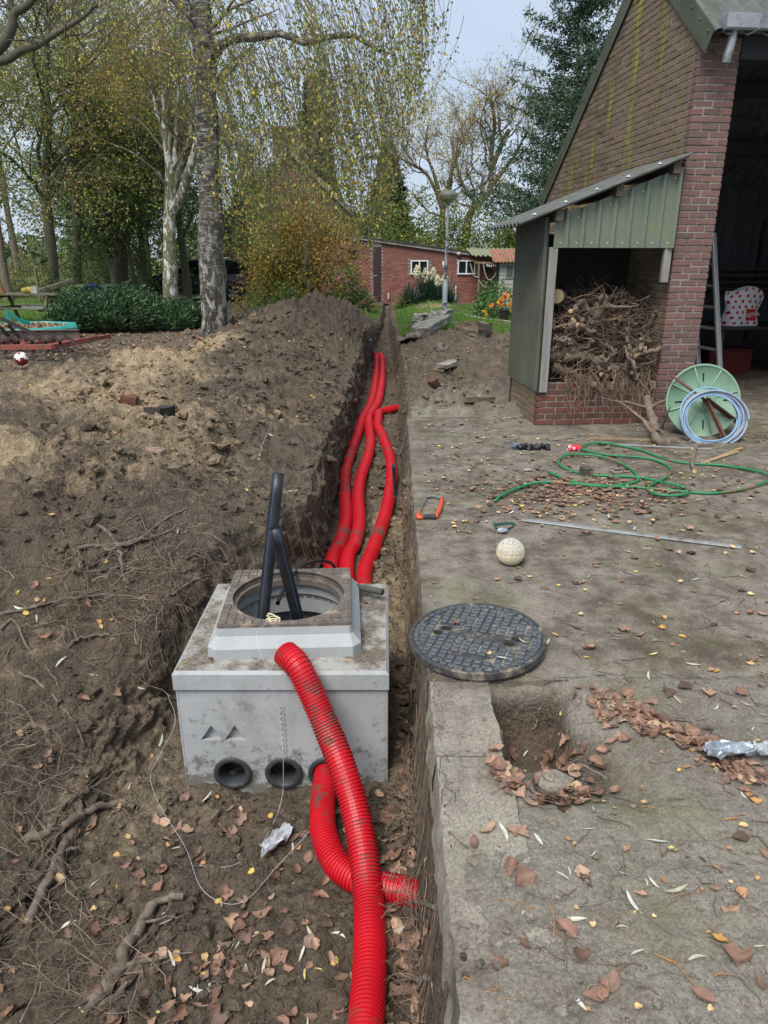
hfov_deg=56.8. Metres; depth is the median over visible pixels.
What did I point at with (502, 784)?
fallen leaf
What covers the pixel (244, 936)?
leaf drift
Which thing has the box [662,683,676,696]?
fallen leaf
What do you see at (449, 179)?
curly willow
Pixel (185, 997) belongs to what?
fallen leaf
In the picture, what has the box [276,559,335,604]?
cable
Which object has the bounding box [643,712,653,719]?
fallen leaf
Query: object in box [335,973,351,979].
fallen leaf
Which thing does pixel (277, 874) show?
fallen leaf
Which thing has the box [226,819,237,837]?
fallen leaf
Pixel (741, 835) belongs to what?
fallen leaf
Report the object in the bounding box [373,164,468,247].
shrub
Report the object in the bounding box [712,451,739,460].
wooden lath
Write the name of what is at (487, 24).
sky
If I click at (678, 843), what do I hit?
scattered twigs
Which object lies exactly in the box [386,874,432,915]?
root
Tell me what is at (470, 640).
manhole cover
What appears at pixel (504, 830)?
fallen leaf
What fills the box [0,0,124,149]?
broadleaf tree
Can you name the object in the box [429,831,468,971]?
twig
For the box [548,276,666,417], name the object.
brushwood
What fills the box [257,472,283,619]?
black pipe
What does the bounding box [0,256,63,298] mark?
shrub
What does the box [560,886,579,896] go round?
twig
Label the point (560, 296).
log
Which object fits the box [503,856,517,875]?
fallen leaf
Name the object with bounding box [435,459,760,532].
slab leaves
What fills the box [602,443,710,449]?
grey profile
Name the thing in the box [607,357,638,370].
branch
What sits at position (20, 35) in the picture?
broadleaf tree
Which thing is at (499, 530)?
foil scrap
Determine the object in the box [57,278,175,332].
laurel bush
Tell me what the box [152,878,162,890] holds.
fallen leaf
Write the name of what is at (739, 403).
garden hose
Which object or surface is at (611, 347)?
branch
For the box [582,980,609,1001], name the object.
fallen leaf
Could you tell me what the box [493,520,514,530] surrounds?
plastic strap
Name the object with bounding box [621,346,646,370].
branch
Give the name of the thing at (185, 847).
thread
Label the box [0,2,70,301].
broadleaf tree
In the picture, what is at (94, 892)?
fallen leaf
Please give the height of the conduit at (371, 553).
0.340 m
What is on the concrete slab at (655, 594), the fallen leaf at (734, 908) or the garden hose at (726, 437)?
the garden hose at (726, 437)
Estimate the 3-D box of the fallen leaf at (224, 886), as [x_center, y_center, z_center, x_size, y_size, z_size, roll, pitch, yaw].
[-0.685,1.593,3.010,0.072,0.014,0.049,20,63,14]
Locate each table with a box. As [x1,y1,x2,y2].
[0,293,67,320]
[700,321,767,368]
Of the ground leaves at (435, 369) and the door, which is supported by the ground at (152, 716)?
the ground leaves at (435, 369)
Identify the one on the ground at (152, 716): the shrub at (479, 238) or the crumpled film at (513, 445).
the shrub at (479, 238)
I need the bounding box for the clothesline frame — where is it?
[475,261,495,295]
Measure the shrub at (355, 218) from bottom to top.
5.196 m
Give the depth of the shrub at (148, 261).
27.98 m
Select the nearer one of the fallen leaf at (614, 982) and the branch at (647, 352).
the fallen leaf at (614, 982)
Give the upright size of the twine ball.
0.164 m
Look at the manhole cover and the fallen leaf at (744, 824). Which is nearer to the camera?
the fallen leaf at (744, 824)
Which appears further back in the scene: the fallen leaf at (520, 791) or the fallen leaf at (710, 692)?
the fallen leaf at (710, 692)
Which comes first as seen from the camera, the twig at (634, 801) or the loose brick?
the twig at (634, 801)
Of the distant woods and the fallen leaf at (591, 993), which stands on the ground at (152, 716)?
the distant woods
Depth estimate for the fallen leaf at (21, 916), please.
2.83 m
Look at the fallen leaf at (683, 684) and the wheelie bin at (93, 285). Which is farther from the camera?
the wheelie bin at (93, 285)
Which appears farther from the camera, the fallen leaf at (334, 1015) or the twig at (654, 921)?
the fallen leaf at (334, 1015)
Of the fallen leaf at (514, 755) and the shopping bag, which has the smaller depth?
the fallen leaf at (514, 755)
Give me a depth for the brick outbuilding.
27.22 m
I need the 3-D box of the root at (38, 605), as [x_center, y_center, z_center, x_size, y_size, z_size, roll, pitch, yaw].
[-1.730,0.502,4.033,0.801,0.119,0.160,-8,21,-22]
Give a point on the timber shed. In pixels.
(503, 269)
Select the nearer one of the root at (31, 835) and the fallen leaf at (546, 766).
the fallen leaf at (546, 766)
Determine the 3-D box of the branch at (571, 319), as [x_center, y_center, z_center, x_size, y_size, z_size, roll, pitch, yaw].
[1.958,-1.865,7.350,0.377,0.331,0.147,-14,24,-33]
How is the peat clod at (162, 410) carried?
on the ground at (152, 716)
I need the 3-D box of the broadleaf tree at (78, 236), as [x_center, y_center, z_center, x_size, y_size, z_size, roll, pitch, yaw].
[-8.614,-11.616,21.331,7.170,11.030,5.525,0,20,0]
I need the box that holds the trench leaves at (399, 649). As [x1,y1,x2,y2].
[336,324,402,656]
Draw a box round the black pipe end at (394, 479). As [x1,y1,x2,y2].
[392,463,396,496]
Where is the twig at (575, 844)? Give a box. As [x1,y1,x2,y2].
[574,830,588,846]
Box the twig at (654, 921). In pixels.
[628,907,671,934]
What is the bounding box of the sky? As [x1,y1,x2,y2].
[0,0,622,259]
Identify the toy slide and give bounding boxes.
[5,309,29,326]
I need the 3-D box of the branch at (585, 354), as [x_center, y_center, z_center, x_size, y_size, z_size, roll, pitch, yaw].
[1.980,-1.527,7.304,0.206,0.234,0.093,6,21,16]
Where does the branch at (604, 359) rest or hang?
in the brushwood
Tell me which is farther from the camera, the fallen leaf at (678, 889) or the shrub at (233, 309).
the shrub at (233, 309)
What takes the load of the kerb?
on the ground at (152, 716)
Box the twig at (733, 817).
[723,814,744,819]
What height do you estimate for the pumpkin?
0.183 m
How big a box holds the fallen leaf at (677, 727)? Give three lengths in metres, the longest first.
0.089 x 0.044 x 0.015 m
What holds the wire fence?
on the ground at (152, 716)
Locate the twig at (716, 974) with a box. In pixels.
[714,972,730,976]
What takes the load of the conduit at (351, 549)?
on the ground at (152, 716)
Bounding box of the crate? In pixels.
[700,346,754,373]
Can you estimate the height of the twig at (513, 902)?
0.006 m
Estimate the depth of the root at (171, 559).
4.34 m
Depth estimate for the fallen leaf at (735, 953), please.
1.77 m
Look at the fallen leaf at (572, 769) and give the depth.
2.55 m
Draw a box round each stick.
[690,444,699,473]
[696,441,717,445]
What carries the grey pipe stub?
on the cable chamber
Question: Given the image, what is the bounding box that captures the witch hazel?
[229,177,369,311]
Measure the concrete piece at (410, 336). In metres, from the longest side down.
0.753 x 0.367 x 0.124 m
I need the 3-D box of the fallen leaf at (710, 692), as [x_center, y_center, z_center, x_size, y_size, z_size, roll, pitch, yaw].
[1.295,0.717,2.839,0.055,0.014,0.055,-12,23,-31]
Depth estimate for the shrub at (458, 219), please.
31.48 m
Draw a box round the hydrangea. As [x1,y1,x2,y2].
[320,257,381,314]
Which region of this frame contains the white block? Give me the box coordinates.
[30,286,38,293]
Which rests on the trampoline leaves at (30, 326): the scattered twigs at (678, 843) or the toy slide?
the toy slide
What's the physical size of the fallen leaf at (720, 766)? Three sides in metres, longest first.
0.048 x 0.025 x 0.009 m
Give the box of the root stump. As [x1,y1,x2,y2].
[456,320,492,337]
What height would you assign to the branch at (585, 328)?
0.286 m
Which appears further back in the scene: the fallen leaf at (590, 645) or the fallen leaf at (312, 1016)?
the fallen leaf at (590, 645)
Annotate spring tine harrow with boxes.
[0,316,110,363]
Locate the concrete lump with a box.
[534,769,573,790]
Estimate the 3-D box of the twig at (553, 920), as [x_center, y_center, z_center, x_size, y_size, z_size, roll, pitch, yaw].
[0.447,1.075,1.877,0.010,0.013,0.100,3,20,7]
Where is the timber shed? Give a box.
[466,247,514,308]
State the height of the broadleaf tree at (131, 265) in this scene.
8.224 m
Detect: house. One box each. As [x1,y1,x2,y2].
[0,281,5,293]
[195,126,379,266]
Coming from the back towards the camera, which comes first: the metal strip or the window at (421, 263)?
the window at (421, 263)
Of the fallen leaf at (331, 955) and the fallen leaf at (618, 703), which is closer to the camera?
the fallen leaf at (331, 955)
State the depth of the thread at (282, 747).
3.33 m
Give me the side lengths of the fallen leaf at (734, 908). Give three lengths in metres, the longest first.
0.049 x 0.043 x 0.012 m
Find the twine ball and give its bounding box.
[496,538,524,564]
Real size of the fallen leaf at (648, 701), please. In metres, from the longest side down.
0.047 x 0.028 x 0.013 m
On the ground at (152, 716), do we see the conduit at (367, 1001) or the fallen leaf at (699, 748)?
the conduit at (367, 1001)
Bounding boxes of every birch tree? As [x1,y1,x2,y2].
[16,0,258,299]
[19,0,486,336]
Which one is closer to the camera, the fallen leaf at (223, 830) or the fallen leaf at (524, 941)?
the fallen leaf at (524, 941)
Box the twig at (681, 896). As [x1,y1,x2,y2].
[664,884,704,905]
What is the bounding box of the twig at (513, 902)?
[488,897,534,908]
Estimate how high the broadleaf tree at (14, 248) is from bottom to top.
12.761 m
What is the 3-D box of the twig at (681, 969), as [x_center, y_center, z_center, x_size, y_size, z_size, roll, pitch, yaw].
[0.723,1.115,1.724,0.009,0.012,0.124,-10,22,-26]
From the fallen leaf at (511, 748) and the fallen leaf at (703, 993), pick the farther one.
the fallen leaf at (511, 748)
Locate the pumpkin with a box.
[21,286,27,292]
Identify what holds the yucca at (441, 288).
on the ground at (152, 716)
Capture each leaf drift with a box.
[160,915,315,1023]
[485,752,619,810]
[586,683,767,796]
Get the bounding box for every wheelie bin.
[74,284,89,293]
[88,284,100,290]
[102,284,118,299]
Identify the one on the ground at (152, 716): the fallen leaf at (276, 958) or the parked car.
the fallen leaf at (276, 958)
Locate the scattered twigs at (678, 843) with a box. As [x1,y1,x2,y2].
[435,417,767,1017]
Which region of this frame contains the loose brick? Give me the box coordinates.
[120,392,138,405]
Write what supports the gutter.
attached to the garage
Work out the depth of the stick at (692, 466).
6.03 m
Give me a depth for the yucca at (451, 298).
23.66 m
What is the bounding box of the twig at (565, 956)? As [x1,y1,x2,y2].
[564,930,566,977]
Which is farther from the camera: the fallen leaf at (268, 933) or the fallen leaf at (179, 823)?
the fallen leaf at (179, 823)
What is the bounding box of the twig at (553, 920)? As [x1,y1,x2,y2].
[550,901,554,936]
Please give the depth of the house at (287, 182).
33.94 m
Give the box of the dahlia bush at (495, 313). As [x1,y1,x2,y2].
[478,278,512,318]
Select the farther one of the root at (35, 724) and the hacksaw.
the hacksaw
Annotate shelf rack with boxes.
[706,221,767,339]
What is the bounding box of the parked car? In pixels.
[149,258,256,300]
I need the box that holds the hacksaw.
[416,495,443,519]
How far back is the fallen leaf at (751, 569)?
3.97 m
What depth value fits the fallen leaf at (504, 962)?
1.76 m
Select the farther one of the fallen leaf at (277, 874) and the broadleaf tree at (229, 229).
the broadleaf tree at (229, 229)
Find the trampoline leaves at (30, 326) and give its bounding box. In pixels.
[0,321,67,328]
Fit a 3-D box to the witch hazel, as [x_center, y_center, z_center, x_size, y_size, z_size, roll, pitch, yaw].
[-2.688,-8.521,22.917,4.657,4.423,3.849,0,20,0]
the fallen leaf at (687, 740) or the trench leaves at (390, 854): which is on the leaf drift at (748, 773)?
the fallen leaf at (687, 740)
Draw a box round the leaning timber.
[39,278,73,292]
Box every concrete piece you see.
[396,332,422,341]
[411,314,450,335]
[412,312,427,322]
[427,309,453,320]
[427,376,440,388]
[436,359,457,368]
[437,343,447,349]
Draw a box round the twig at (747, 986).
[725,964,761,1006]
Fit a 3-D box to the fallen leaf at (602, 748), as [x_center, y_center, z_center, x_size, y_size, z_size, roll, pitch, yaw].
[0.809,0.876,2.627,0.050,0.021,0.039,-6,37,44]
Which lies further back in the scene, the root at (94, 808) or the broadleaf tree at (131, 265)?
the broadleaf tree at (131, 265)
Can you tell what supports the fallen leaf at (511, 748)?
on the fallen leaf at (514, 755)
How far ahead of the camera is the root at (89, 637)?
3.91 m
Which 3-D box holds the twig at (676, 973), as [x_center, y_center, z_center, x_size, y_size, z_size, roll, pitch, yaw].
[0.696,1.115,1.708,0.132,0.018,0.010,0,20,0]
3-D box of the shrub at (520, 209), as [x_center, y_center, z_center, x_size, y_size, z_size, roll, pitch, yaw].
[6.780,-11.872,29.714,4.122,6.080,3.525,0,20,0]
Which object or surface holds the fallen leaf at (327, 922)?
on the ground at (152, 716)
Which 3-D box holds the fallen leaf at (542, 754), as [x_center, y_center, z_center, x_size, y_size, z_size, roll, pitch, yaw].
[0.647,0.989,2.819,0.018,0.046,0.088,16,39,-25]
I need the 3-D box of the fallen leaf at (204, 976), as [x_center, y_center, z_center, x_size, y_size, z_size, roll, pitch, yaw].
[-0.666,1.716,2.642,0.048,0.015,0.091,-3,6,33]
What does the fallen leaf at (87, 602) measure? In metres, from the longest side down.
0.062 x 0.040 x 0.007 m
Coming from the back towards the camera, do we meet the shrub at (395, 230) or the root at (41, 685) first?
the shrub at (395, 230)
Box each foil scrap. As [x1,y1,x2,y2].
[497,528,507,532]
[703,739,758,759]
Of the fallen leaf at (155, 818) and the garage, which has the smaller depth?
the fallen leaf at (155, 818)
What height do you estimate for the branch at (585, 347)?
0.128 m
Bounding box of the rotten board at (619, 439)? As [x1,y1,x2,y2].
[587,437,651,441]
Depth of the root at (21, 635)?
3.80 m
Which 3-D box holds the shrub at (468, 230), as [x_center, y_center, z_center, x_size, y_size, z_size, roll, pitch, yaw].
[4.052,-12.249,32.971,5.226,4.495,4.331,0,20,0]
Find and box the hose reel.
[666,364,740,438]
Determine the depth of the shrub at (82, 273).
31.94 m
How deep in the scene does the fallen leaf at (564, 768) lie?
2.58 m
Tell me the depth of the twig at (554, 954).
1.78 m
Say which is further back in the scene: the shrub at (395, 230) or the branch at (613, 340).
the shrub at (395, 230)
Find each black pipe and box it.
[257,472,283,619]
[269,524,303,619]
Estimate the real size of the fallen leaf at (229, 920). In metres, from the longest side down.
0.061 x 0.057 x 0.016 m
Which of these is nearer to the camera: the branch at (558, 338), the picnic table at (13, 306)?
the branch at (558, 338)
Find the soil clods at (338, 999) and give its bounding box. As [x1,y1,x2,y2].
[0,295,750,1023]
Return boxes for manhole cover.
[409,603,545,681]
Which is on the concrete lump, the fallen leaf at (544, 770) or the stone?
the fallen leaf at (544, 770)
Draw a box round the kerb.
[425,681,567,1023]
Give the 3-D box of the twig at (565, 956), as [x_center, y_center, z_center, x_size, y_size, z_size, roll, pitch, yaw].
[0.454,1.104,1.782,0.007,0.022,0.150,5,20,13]
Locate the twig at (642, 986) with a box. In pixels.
[620,978,658,995]
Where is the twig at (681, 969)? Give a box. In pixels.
[662,950,695,985]
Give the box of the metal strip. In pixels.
[522,518,741,548]
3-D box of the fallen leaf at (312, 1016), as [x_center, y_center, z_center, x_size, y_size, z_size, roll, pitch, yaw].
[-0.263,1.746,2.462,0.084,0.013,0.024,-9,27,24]
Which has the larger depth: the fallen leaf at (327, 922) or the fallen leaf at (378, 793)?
the fallen leaf at (378, 793)
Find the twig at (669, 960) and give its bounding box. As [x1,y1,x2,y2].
[651,950,673,962]
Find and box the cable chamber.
[172,568,388,793]
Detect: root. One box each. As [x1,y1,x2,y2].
[0,591,154,616]
[0,617,60,694]
[16,702,52,762]
[17,671,84,745]
[23,799,98,842]
[23,814,92,924]
[31,786,137,885]
[45,756,176,814]
[56,892,192,1012]
[66,629,109,648]
[77,508,186,549]
[93,899,188,1010]
[95,523,141,589]
[104,521,190,551]
[162,552,181,595]
[171,571,206,595]
[253,427,272,455]
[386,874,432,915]
[386,966,432,990]
[392,761,418,814]
[411,898,436,909]
[528,715,537,729]
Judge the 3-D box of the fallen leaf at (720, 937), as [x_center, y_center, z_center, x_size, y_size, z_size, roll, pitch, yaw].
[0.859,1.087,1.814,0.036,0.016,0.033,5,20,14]
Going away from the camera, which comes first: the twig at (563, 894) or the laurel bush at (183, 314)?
the twig at (563, 894)
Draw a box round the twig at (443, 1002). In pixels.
[441,925,468,1023]
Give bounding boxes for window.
[410,260,427,273]
[457,260,475,273]
[505,265,513,277]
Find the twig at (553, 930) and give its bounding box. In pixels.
[527,921,570,942]
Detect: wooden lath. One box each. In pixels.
[701,447,742,462]
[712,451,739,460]
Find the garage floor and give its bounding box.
[695,363,767,419]
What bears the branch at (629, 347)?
in the brushwood
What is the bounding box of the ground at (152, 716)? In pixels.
[0,260,767,1023]
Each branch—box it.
[550,342,561,353]
[551,336,566,340]
[552,317,575,327]
[554,331,572,342]
[558,314,581,346]
[565,347,617,371]
[568,313,586,344]
[568,352,586,370]
[571,340,593,351]
[572,299,596,325]
[576,309,603,335]
[584,286,638,332]
[584,332,617,350]
[597,361,609,375]
[599,352,618,362]
[599,395,670,445]
[601,323,636,380]
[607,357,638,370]
[617,345,640,379]
[621,322,635,332]
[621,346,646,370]
[625,327,631,356]
[627,370,647,378]
[633,334,652,350]
[633,343,660,357]
[635,360,647,369]
[639,332,652,344]
[640,310,656,335]
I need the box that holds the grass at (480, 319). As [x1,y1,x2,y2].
[393,299,510,335]
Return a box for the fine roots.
[0,339,508,1023]
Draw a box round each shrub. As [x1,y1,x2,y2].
[0,251,69,297]
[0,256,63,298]
[45,175,156,296]
[66,258,103,292]
[71,146,200,300]
[83,253,109,283]
[130,173,234,296]
[187,145,260,262]
[223,157,304,298]
[226,298,243,319]
[244,277,302,309]
[246,176,312,307]
[320,186,397,237]
[340,182,420,242]
[362,184,435,245]
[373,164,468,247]
[391,291,410,309]
[417,195,513,249]
[418,180,477,250]
[445,172,521,261]
[470,278,506,315]
[487,176,535,248]
[499,150,540,248]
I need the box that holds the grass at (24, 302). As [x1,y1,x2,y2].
[0,298,131,321]
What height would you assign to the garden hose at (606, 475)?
0.038 m
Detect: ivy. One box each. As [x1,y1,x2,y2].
[39,257,69,306]
[66,240,84,295]
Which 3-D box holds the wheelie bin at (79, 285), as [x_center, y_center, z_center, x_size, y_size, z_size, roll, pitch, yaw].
[-9.126,-6.457,21.624,0.352,0.910,0.441,0,20,0]
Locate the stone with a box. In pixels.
[146,447,166,454]
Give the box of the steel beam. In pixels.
[0,329,79,338]
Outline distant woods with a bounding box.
[1,215,514,274]
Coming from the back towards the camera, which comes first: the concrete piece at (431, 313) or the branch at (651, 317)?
the concrete piece at (431, 313)
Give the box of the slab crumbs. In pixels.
[411,417,767,1023]
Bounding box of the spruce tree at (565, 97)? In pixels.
[456,0,621,232]
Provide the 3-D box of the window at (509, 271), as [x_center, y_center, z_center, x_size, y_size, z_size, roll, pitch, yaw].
[4.453,-8.074,23.849,0.750,0.440,0.050,0,20,0]
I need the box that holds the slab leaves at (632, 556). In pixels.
[421,415,767,657]
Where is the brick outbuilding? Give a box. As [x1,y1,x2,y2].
[307,229,505,303]
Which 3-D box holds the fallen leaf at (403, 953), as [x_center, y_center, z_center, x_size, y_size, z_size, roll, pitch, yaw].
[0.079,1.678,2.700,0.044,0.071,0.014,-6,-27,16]
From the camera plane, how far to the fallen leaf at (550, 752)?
2.83 m
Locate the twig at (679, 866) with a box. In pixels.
[666,862,697,871]
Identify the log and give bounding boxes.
[549,362,596,387]
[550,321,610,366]
[554,288,567,307]
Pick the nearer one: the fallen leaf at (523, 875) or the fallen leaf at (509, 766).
the fallen leaf at (523, 875)
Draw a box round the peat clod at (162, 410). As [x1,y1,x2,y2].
[143,405,174,416]
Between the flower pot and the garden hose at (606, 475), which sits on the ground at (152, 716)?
the flower pot
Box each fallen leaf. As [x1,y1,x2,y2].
[0,1004,12,1016]
[19,914,23,921]
[32,580,38,587]
[37,632,51,637]
[43,748,51,756]
[76,693,89,699]
[81,886,103,899]
[85,598,90,605]
[85,816,96,830]
[85,920,101,934]
[106,1009,121,1023]
[109,917,125,924]
[112,687,120,695]
[134,880,145,886]
[152,813,159,824]
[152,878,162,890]
[155,946,166,958]
[156,864,166,872]
[160,817,170,826]
[168,950,174,965]
[172,820,181,833]
[172,954,181,961]
[179,792,197,800]
[180,993,192,1001]
[199,998,217,1017]
[200,970,209,980]
[201,952,207,961]
[216,824,227,834]
[216,882,225,893]
[217,883,228,893]
[221,888,233,900]
[223,913,238,928]
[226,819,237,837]
[227,959,239,970]
[233,917,254,931]
[241,926,254,934]
[243,895,248,902]
[255,930,274,939]
[269,867,280,880]
[270,870,280,879]
[271,946,288,965]
[281,907,296,934]
[287,863,300,877]
[298,829,308,837]
[298,1013,317,1019]
[304,850,312,862]
[304,926,314,948]
[310,937,319,949]
[312,889,329,897]
[322,875,329,885]
[322,914,333,926]
[328,950,335,965]
[332,1007,343,1019]
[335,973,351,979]
[375,789,383,796]
[385,1005,393,1019]
[389,860,400,871]
[389,982,399,996]
[400,931,410,941]
[400,943,408,963]
[422,918,429,936]
[470,834,477,857]
[479,821,495,831]
[488,741,503,750]
[488,755,507,769]
[490,777,511,794]
[491,956,513,970]
[496,771,515,781]
[498,768,510,777]
[498,822,507,841]
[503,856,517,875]
[504,825,517,835]
[505,761,511,769]
[508,743,515,758]
[510,752,517,761]
[511,767,521,775]
[512,786,525,797]
[515,824,528,837]
[515,864,535,886]
[519,931,531,959]
[534,833,542,844]
[540,752,549,765]
[541,760,549,768]
[541,769,554,781]
[542,746,554,760]
[555,918,577,938]
[556,761,565,771]
[558,745,567,764]
[559,733,569,745]
[559,764,570,770]
[563,946,590,960]
[568,622,581,627]
[568,748,573,758]
[568,763,580,776]
[568,916,585,920]
[569,764,581,771]
[571,742,585,754]
[574,864,589,877]
[576,998,586,1010]
[580,872,594,893]
[582,643,594,648]
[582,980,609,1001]
[586,970,620,992]
[587,754,603,764]
[596,743,607,752]
[614,698,623,709]
[617,624,630,630]
[626,889,642,914]
[630,717,641,728]
[631,708,641,715]
[636,631,647,635]
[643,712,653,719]
[644,700,654,703]
[648,839,668,841]
[661,723,669,728]
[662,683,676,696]
[666,884,686,891]
[672,720,686,732]
[674,738,692,743]
[678,680,695,688]
[688,954,705,959]
[691,986,716,1002]
[695,736,705,745]
[696,745,703,750]
[701,687,716,694]
[712,932,728,941]
[715,763,726,769]
[716,758,733,767]
[721,905,738,912]
[722,942,754,964]
[732,830,757,840]
[735,686,748,694]
[736,887,746,897]
[738,822,747,826]
[740,775,747,791]
[746,567,755,574]
[746,657,764,661]
[750,797,762,802]
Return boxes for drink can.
[567,445,580,450]
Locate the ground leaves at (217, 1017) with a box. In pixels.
[0,762,394,1023]
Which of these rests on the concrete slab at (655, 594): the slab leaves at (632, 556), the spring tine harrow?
the slab leaves at (632, 556)
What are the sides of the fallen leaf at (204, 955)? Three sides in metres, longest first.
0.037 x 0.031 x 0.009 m
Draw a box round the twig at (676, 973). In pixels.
[647,971,700,979]
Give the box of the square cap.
[579,465,592,476]
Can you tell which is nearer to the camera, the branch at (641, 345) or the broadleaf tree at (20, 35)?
the branch at (641, 345)
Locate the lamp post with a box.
[439,190,457,309]
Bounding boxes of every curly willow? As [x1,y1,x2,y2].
[366,54,500,246]
[401,1,569,248]
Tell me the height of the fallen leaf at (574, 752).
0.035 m
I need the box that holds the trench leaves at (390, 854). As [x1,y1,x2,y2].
[377,685,424,1023]
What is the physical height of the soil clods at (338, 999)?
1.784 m
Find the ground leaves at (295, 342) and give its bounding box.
[117,301,356,397]
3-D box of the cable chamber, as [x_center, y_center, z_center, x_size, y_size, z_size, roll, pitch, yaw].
[-0.490,0.885,3.916,1.028,0.958,0.988,0,20,0]
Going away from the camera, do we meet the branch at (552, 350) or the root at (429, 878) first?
the root at (429, 878)
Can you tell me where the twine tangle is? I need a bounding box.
[266,613,280,621]
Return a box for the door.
[373,247,380,301]
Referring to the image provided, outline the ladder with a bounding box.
[695,233,722,367]
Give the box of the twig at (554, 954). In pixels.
[527,946,564,960]
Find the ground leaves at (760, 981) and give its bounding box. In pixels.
[501,685,767,1010]
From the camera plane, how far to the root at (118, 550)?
4.26 m
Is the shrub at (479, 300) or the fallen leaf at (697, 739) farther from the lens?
the shrub at (479, 300)
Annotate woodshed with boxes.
[487,152,693,424]
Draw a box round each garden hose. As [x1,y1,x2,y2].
[494,442,767,501]
[547,453,685,488]
[678,389,749,442]
[679,387,739,442]
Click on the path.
(197, 297)
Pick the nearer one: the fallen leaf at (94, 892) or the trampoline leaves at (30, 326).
the fallen leaf at (94, 892)
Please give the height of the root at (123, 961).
0.198 m
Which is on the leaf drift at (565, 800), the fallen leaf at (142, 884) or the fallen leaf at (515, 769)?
the fallen leaf at (515, 769)
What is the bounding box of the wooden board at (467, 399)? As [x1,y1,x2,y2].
[462,396,495,402]
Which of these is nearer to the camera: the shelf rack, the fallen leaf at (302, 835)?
the fallen leaf at (302, 835)
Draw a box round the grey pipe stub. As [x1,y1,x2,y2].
[357,584,383,594]
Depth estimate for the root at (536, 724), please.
2.94 m
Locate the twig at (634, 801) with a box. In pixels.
[612,796,651,808]
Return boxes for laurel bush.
[41,284,113,332]
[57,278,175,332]
[147,293,201,331]
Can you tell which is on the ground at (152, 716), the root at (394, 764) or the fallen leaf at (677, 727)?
the root at (394, 764)
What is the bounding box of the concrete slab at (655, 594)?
[406,416,767,708]
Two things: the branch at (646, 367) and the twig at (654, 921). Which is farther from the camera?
the branch at (646, 367)
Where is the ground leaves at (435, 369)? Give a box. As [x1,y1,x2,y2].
[396,330,508,409]
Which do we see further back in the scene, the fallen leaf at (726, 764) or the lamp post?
the lamp post
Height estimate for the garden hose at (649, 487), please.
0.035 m
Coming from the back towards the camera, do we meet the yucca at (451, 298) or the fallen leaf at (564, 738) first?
the yucca at (451, 298)
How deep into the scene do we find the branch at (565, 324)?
7.17 m
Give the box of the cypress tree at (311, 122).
[301,72,338,195]
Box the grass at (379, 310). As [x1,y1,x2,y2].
[370,306,381,319]
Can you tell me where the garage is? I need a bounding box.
[536,0,767,422]
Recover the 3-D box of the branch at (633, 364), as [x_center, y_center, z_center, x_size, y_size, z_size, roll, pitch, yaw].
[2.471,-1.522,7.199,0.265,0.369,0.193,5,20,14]
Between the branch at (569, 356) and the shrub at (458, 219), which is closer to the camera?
the branch at (569, 356)
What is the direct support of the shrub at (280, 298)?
on the ground at (152, 716)
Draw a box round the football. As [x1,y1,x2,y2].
[14,352,28,365]
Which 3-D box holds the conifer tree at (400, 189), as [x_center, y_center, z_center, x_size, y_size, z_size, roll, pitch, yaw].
[0.229,-14.541,35.186,3.910,7.056,3.827,0,20,0]
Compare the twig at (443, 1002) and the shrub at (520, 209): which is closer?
the twig at (443, 1002)
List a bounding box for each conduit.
[274,642,386,1023]
[309,763,418,908]
[323,351,379,567]
[339,352,385,579]
[356,404,399,583]
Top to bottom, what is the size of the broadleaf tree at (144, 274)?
7.889 m
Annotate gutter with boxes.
[718,12,767,63]
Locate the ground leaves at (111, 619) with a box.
[16,349,319,745]
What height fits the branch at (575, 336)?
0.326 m
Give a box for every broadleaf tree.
[0,0,57,296]
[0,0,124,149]
[0,0,145,279]
[0,0,168,290]
[0,0,235,306]
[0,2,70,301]
[0,72,228,286]
[39,37,187,294]
[52,60,193,292]
[64,0,242,273]
[93,12,225,303]
[187,104,281,294]
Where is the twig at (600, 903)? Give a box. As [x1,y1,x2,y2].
[580,897,624,906]
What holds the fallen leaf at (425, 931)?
on the ground at (152, 716)
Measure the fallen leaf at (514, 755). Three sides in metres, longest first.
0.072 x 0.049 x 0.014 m
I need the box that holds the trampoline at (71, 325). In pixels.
[0,321,77,329]
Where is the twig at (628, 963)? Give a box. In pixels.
[576,960,647,968]
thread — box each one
[150,694,307,903]
[199,623,283,866]
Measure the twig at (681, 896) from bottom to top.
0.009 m
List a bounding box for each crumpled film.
[508,441,520,449]
[516,443,550,450]
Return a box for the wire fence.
[0,262,140,302]
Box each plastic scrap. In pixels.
[259,822,293,857]
[753,740,767,755]
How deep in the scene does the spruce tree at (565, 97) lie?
25.85 m
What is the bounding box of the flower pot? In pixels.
[499,310,509,320]
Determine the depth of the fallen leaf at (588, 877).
1.99 m
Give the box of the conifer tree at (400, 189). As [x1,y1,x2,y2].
[362,140,415,240]
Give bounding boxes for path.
[180,294,247,300]
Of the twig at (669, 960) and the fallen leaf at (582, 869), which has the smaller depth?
the twig at (669, 960)
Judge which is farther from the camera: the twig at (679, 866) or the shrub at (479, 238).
the shrub at (479, 238)
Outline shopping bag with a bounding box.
[721,286,763,325]
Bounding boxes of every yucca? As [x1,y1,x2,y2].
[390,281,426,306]
[406,265,456,303]
[423,275,470,307]
[431,277,456,302]

